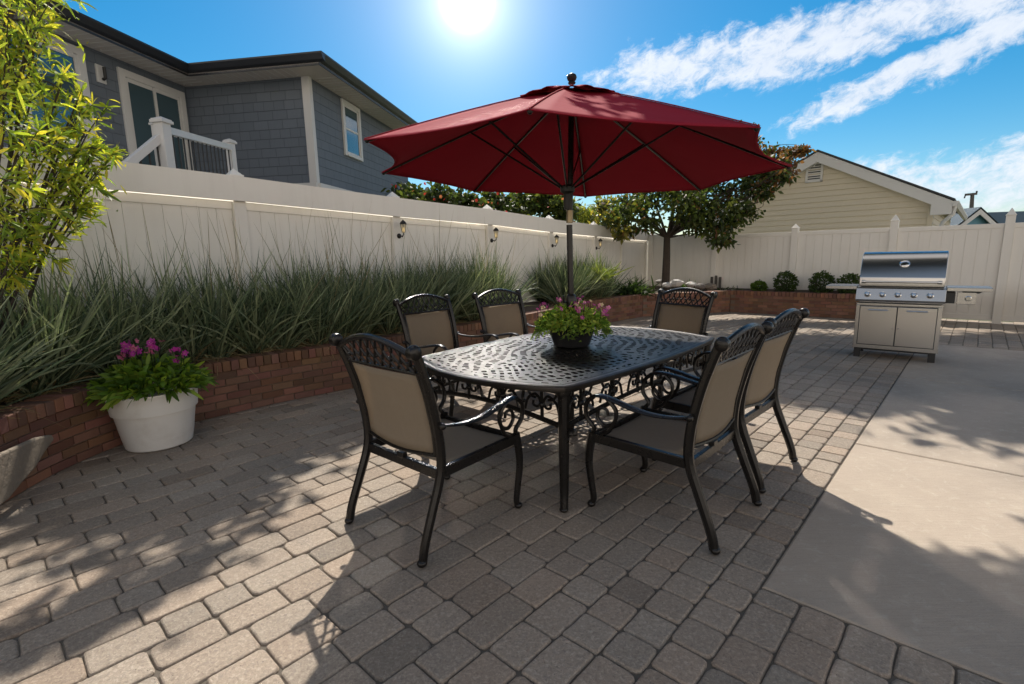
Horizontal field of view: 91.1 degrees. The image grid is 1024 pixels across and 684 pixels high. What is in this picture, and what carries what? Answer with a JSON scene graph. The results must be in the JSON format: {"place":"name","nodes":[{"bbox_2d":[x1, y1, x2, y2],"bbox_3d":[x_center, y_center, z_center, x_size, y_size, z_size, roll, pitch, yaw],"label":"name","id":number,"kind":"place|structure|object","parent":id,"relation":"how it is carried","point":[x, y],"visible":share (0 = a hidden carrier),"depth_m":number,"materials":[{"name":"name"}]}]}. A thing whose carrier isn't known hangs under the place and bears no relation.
{"place":"outdoors","nodes":[
{"label":"outdoors","id":0,"kind":"place"},
{"bbox_2d":[0,286,838,407],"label":"planter soil","id":1,"kind":"structure","parent":0,"point":[532,307],"depth_m":9.68,"materials":[{"name":"brown soil"}]},
{"bbox_2d":[0,0,129,399],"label":"yellow leaved tree","id":2,"kind":"object","parent":1,"relation":"on","point":[32,228],"visible":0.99,"depth_m":3.38,"materials":[{"name":"green plant"}]},
{"bbox_2d":[0,204,546,444],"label":"tall grass","id":3,"kind":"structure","parent":1,"relation":"on","point":[62,346],"depth_m":4.70,"materials":[{"name":"green plant"}]},
{"bbox_2d":[517,238,637,309],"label":"tall grass","id":4,"kind":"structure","parent":1,"relation":"on","point":[552,285],"depth_m":9.65,"materials":[{"name":"green plant"}]},
{"bbox_2d":[577,254,633,279],"bbox_3d":[1.808,-1.551,10.129,1.109,0.600,1.181,-4,10,-18],"label":"yellow green plant","id":5,"kind":"object","parent":1,"relation":"on","point":[604,275],"visible":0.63,"depth_m":9.99,"materials":[{"name":"green plant"}]},
{"bbox_2d":[611,275,658,297],"bbox_3d":[2.742,-1.252,11.496,1.636,0.833,1.807,-1,10,0],"label":"strap leaf plant","id":6,"kind":"object","parent":1,"relation":"on","point":[635,287],"visible":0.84,"depth_m":11.26,"materials":[{"name":"green plant"}]},
{"bbox_2d":[662,282,671,287],"bbox_3d":[3.590,-1.323,11.662,0.235,0.138,0.186,-1,10,0],"label":"garden stone","id":7,"kind":"object","parent":1,"relation":"on","point":[667,285],"visible":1,"depth_m":11.60,"materials":[{"name":"white stone"}]},
{"bbox_2d":[670,279,683,286],"bbox_3d":[3.902,-1.399,11.916,0.350,0.190,0.268,-1,10,0],"label":"garden stone","id":8,"kind":"object","parent":1,"relation":"on","point":[676,282],"visible":0.9,"depth_m":11.82,"materials":[{"name":"white stone"}]},
{"bbox_2d":[686,281,695,287],"bbox_3d":[4.264,-1.367,11.954,0.255,0.151,0.215,-1,10,0],"label":"garden stone","id":9,"kind":"object","parent":1,"relation":"on","point":[690,284],"visible":0.98,"depth_m":11.90,"materials":[{"name":"white stone"}]},
{"bbox_2d":[694,283,705,289],"bbox_3d":[4.436,-1.309,11.859,0.265,0.158,0.209,-1,10,0],"label":"garden stone","id":10,"kind":"object","parent":1,"relation":"on","point":[699,286],"visible":0.99,"depth_m":11.79,"materials":[{"name":"grey stone"}]},
{"bbox_2d":[588,120,816,290],"bbox_3d":[4.302,-3.113,11.566,5.076,4.168,2.922,-1,10,0],"label":"tree","id":11,"kind":"object","parent":1,"relation":"on","point":[692,213],"visible":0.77,"depth_m":11.12,"materials":[{"name":"green plant"}]},
{"bbox_2d":[704,283,717,290],"bbox_3d":[4.807,-1.328,12.149,0.334,0.194,0.249,-1,10,0],"label":"garden stone","id":12,"kind":"object","parent":1,"relation":"on","point":[710,286],"visible":0.84,"depth_m":12.09,"materials":[{"name":"grey stone"}]},
{"bbox_2d":[710,276,721,287],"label":"wooden stakes","id":13,"kind":"object","parent":1,"relation":"on","point":[715,282],"visible":0.55,"depth_m":12.46,"materials":[{"name":"brown wood"}]},
{"bbox_2d":[717,284,741,289],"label":"creeping plant","id":14,"kind":"object","parent":1,"relation":"on","point":[728,288],"visible":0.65,"depth_m":12.20,"materials":[{"name":"green plant"}]},
{"bbox_2d":[750,279,767,290],"bbox_3d":[5.700,-1.282,11.607,0.407,0.348,0.338,-1,10,0],"label":"round shrub","id":15,"kind":"object","parent":1,"relation":"on","point":[755,286],"visible":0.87,"depth_m":11.54,"materials":[{"name":"green plant"}]},
{"bbox_2d":[772,270,798,291],"bbox_3d":[6.114,-1.323,11.220,0.567,0.574,0.465,-1,10,0],"label":"round shrub","id":16,"kind":"object","parent":1,"relation":"on","point":[784,286],"visible":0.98,"depth_m":11.15,"materials":[{"name":"green plant"}]},
{"bbox_2d":[807,270,835,292],"bbox_3d":[6.633,-1.259,10.728,0.565,0.556,0.494,-1,10,0],"label":"round shrub","id":17,"kind":"object","parent":1,"relation":"on","point":[815,277],"visible":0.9,"depth_m":10.68,"materials":[{"name":"green plant"}]},
{"bbox_2d":[836,273,859,293],"bbox_3d":[7.000,-1.185,10.409,0.525,0.500,0.456,-1,10,0],"label":"round shrub","id":18,"kind":"object","parent":1,"relation":"on","point":[853,278],"visible":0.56,"depth_m":10.33,"materials":[{"name":"green plant"}]},
{"bbox_2d":[0,312,1023,683],"bbox_3d":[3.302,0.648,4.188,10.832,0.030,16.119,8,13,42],"label":"patio paving","id":19,"kind":"structure","parent":0,"point":[274,462],"depth_m":2.40,"materials":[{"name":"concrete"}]},
{"bbox_2d":[0,435,52,504],"bbox_3d":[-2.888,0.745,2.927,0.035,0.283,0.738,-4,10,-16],"label":"planter pot","id":20,"kind":"object","parent":19,"relation":"on","point":[19,463],"visible":1,"depth_m":2.93,"materials":[{"name":"white ceramic"}]},
{"bbox_2d":[82,338,218,452],"bbox_3d":[-2.793,0.379,3.893,0.875,0.858,0.883,-1,10,0],"label":"white planter pot","id":21,"kind":"object","parent":19,"relation":"on","point":[156,413],"visible":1,"depth_m":3.74,"materials":[{"name":"ceramic"}]},
{"bbox_2d":[0,342,355,504],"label":"curved planter wall","id":22,"kind":"structure","parent":19,"relation":"on","point":[81,431],"depth_m":4.53,"materials":[{"name":"red brick"}]},
{"bbox_2d":[328,333,524,567],"bbox_3d":[-0.423,0.433,2.682,0.746,1.060,0.760,7,13,40],"label":"patio chair","id":23,"kind":"object","parent":19,"relation":"on","point":[401,410],"visible":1,"depth_m":2.48,"materials":[{"name":"brown metal"}]},
{"bbox_2d":[392,294,499,415],"bbox_3d":[-0.590,0.093,4.695,0.760,1.060,0.746,7,13,40],"label":"patio chair","id":24,"kind":"object","parent":19,"relation":"on","point":[429,331],"visible":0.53,"depth_m":4.81,"materials":[{"name":"brown metal"}]},
{"bbox_2d":[351,294,643,372],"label":"long planter wall","id":25,"kind":"structure","parent":19,"relation":"on","point":[631,306],"depth_m":8.03,"materials":[{"name":"red brick"}]},
{"bbox_2d":[472,288,535,401],"bbox_3d":[0.087,-0.014,5.241,0.746,1.060,0.760,-10,13,-42],"label":"patio chair","id":26,"kind":"object","parent":19,"relation":"on","point":[503,320],"visible":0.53,"depth_m":5.38,"materials":[{"name":"brown metal"}]},
{"bbox_2d":[422,326,713,512],"bbox_3d":[0.494,0.388,3.862,1.438,0.720,2.388,8,13,42],"label":"patio table","id":27,"kind":"object","parent":19,"relation":"on","point":[546,364],"visible":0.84,"depth_m":3.25,"materials":[{"name":"metal"}]},
{"bbox_2d":[530,295,613,347],"bbox_3d":[0.456,-0.160,3.799,0.640,0.375,0.620,-1,10,0],"label":"flower bowl","id":28,"kind":"object","parent":27,"relation":"on","point":[583,323],"visible":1,"depth_m":3.68,"materials":[{"name":"black plastic"}]},
{"bbox_2d":[364,73,791,435],"bbox_3d":[0.427,-0.592,3.793,2.762,2.673,2.765,-3,10,-9],"label":"patio umbrella","id":29,"kind":"object","parent":19,"relation":"on","point":[582,140],"visible":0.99,"depth_m":3.86,"materials":[{"name":"red fabric"}]},
{"bbox_2d":[613,287,717,410],"bbox_3d":[1.446,0.021,4.867,0.760,1.060,0.746,-7,12,-33],"label":"patio chair","id":30,"kind":"object","parent":19,"relation":"on","point":[687,317],"visible":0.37,"depth_m":4.94,"materials":[{"name":"brown metal"}]},
{"bbox_2d":[583,321,773,554],"bbox_3d":[0.888,0.397,2.732,0.760,1.060,0.746,8,13,42],"label":"patio chair","id":31,"kind":"object","parent":19,"relation":"on","point":[645,432],"visible":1,"depth_m":2.59,"materials":[{"name":"brown metal"}]},
{"bbox_2d":[643,290,731,316],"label":"corner planter wall","id":32,"kind":"structure","parent":19,"relation":"on","point":[721,301],"depth_m":11.50,"materials":[{"name":"red brick"}]},
{"bbox_2d":[650,308,809,492],"bbox_3d":[1.414,0.286,3.321,0.760,1.060,0.746,8,14,44],"label":"patio chair","id":33,"kind":"object","parent":19,"relation":"on","point":[762,383],"visible":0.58,"depth_m":3.15,"materials":[{"name":"brown metal"}]},
{"bbox_2d":[729,290,858,318],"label":"planter wall","id":34,"kind":"structure","parent":19,"relation":"on","point":[833,305],"depth_m":10.87,"materials":[{"name":"red brick"}]},
{"bbox_2d":[62,0,1023,234],"label":"sky","id":35,"kind":"structure","parent":0,"point":[929,94],"materials":[{"name":"blue"}]},
{"bbox_2d":[762,344,1023,683],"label":"concrete slab","id":36,"kind":"structure","parent":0,"point":[910,533],"depth_m":2.57,"materials":[{"name":"beige concrete"}]},
{"bbox_2d":[826,251,992,362],"bbox_3d":[5.003,-0.474,6.458,1.637,1.356,0.654,7,13,39],"label":"gas grill","id":37,"kind":"object","parent":36,"relation":"on","point":[902,298],"visible":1,"depth_m":6.27,"materials":[{"name":"silver metal"}]},
{"bbox_2d":[857,306,896,345],"bbox_3d":[4.668,-0.208,6.442,0.379,0.490,0.058,7,13,39],"label":"door","id":38,"kind":"structure","parent":37,"relation":"in","point":[876,324],"depth_m":6.44,"materials":[{"name":"silver metal"}]},
{"bbox_2d":[894,307,937,348],"bbox_3d":[4.970,-0.172,6.196,0.379,0.490,0.057,7,13,39],"label":"door","id":39,"kind":"structure","parent":37,"relation":"in","point":[915,327],"depth_m":6.20,"materials":[{"name":"silver metal"}]},
{"bbox_2d":[942,318,1010,321],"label":"ground","id":40,"kind":"structure","parent":0,"point":[971,319],"depth_m":10.21,"materials":[{"name":"soil"}]},
{"bbox_2d":[3,0,417,195],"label":"grey house","id":41,"kind":"structure","parent":40,"relation":"on","point":[313,118],"depth_m":10.68,"materials":[{"name":"grey wood"}]},
{"bbox_2d":[5,22,95,146],"bbox_3d":[-7.585,-4.071,7.818,0.065,1.669,2.127,0,10,9],"label":"window","id":42,"kind":"structure","parent":41,"relation":"in","point":[74,55],"depth_m":8.43,"materials":[{"name":"white glass"}]},
{"bbox_2d":[116,67,193,170],"bbox_3d":[-7.182,-4.189,10.278,0.065,2.149,1.560,0,10,9],"label":"sliding door","id":43,"kind":"structure","parent":41,"relation":"in","point":[143,99],"depth_m":9.98,"materials":[{"name":"white glass"}]},
{"bbox_2d":[122,116,237,173],"bbox_3d":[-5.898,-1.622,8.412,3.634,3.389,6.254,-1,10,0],"label":"deck railing","id":44,"kind":"object","parent":41,"relation":"attached to","point":[160,142],"visible":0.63,"depth_m":6.14,"materials":[{"name":"white plastic"}]},
{"bbox_2d":[340,98,363,161],"bbox_3d":[-3.912,-5.176,12.353,0.065,1.276,0.938,0,10,9],"label":"window","id":45,"kind":"structure","parent":41,"relation":"in","point":[351,118],"depth_m":12.33,"materials":[{"name":"white glass"}]},
{"bbox_2d":[0,147,648,316],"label":"long vinyl fence","id":46,"kind":"object","parent":40,"relation":"on","point":[164,199],"visible":0.49,"depth_m":5.68,"materials":[{"name":"beige plastic"}]},
{"bbox_2d":[397,220,406,237],"bbox_3d":[-1.517,-1.559,6.938,0.151,0.249,0.095,6,12,37],"label":"wall lantern","id":47,"kind":"object","parent":46,"relation":"attached to","point":[402,222],"depth_m":6.92,"materials":[{"name":"brown metal"}]},
{"bbox_2d":[490,228,498,242],"bbox_3d":[-0.290,-1.810,8.498,0.151,0.249,0.095,6,12,37],"label":"wall lantern","id":48,"kind":"object","parent":46,"relation":"attached to","point":[495,235],"depth_m":8.48,"materials":[{"name":"brown metal"}]},
{"bbox_2d":[551,234,558,246],"bbox_3d":[0.863,-2.005,9.972,0.151,0.249,0.095,6,12,37],"label":"wall lantern","id":49,"kind":"object","parent":46,"relation":"attached to","point":[556,236],"depth_m":9.95,"materials":[{"name":"brown metal"}]},
{"bbox_2d":[381,181,465,205],"bbox_3d":[-2.166,-2.345,12.434,2.122,3.349,1.708,-1,10,0],"label":"berry tree","id":50,"kind":"object","parent":40,"relation":"on","point":[437,192],"visible":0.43,"depth_m":12.08,"materials":[{"name":"green plant"}]},
{"bbox_2d":[453,187,517,211],"bbox_3d":[-0.858,-2.548,13.382,2.164,3.381,2.011,-1,10,0],"label":"berry tree","id":51,"kind":"object","parent":40,"relation":"on","point":[498,201],"visible":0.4,"depth_m":13.03,"materials":[{"name":"green plant"}]},
{"bbox_2d":[504,193,582,229],"bbox_3d":[0.669,-2.927,14.802,2.732,3.597,1.722,-5,10,-21],"label":"berry tree","id":52,"kind":"object","parent":40,"relation":"on","point":[541,205],"visible":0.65,"depth_m":14.40,"materials":[{"name":"green plant"}]},
{"bbox_2d":[573,197,601,223],"bbox_3d":[2.246,-3.096,16.456,1.841,3.299,1.081,-9,13,-40],"label":"bright shrub","id":53,"kind":"object","parent":40,"relation":"on","point":[585,217],"visible":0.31,"depth_m":16.03,"materials":[{"name":"green plant"}]},
{"bbox_2d":[586,195,615,216],"bbox_3d":[3.166,-3.694,18.579,1.611,3.704,1.434,2,10,20],"label":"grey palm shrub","id":54,"kind":"object","parent":40,"relation":"on","point":[598,200],"visible":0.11,"depth_m":18.30,"materials":[{"name":"green plant"}]},
{"bbox_2d":[647,224,889,290],"bbox_3d":[5.676,-1.703,12.003,5.278,2.084,0.143,8,13,42],"label":"vinyl fence","id":55,"kind":"object","parent":40,"relation":"on","point":[804,256],"visible":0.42,"depth_m":11.69,"materials":[{"name":"white plastic"}]},
{"bbox_2d":[713,149,967,233],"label":"yellow house","id":56,"kind":"structure","parent":40,"relation":"on","point":[826,191],"depth_m":14.42,"materials":[{"name":"beige wood"}]},
{"bbox_2d":[888,208,1023,323],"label":"fence beside grill","id":57,"kind":"object","parent":40,"relation":"on","point":[992,255],"visible":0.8,"depth_m":9.27,"materials":[{"name":"plastic"}]},
{"bbox_2d":[964,191,977,207],"bbox_3d":[30.112,-7.428,33.332,0.850,4.984,0.320,-1,10,0],"label":"utility pole","id":58,"kind":"object","parent":40,"relation":"on","point":[971,204],"visible":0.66,"depth_m":32.94,"materials":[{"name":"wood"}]},
{"bbox_2d":[933,207,1023,224],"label":"blue house","id":59,"kind":"structure","parent":40,"relation":"on","point":[978,215],"depth_m":25.42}
]}

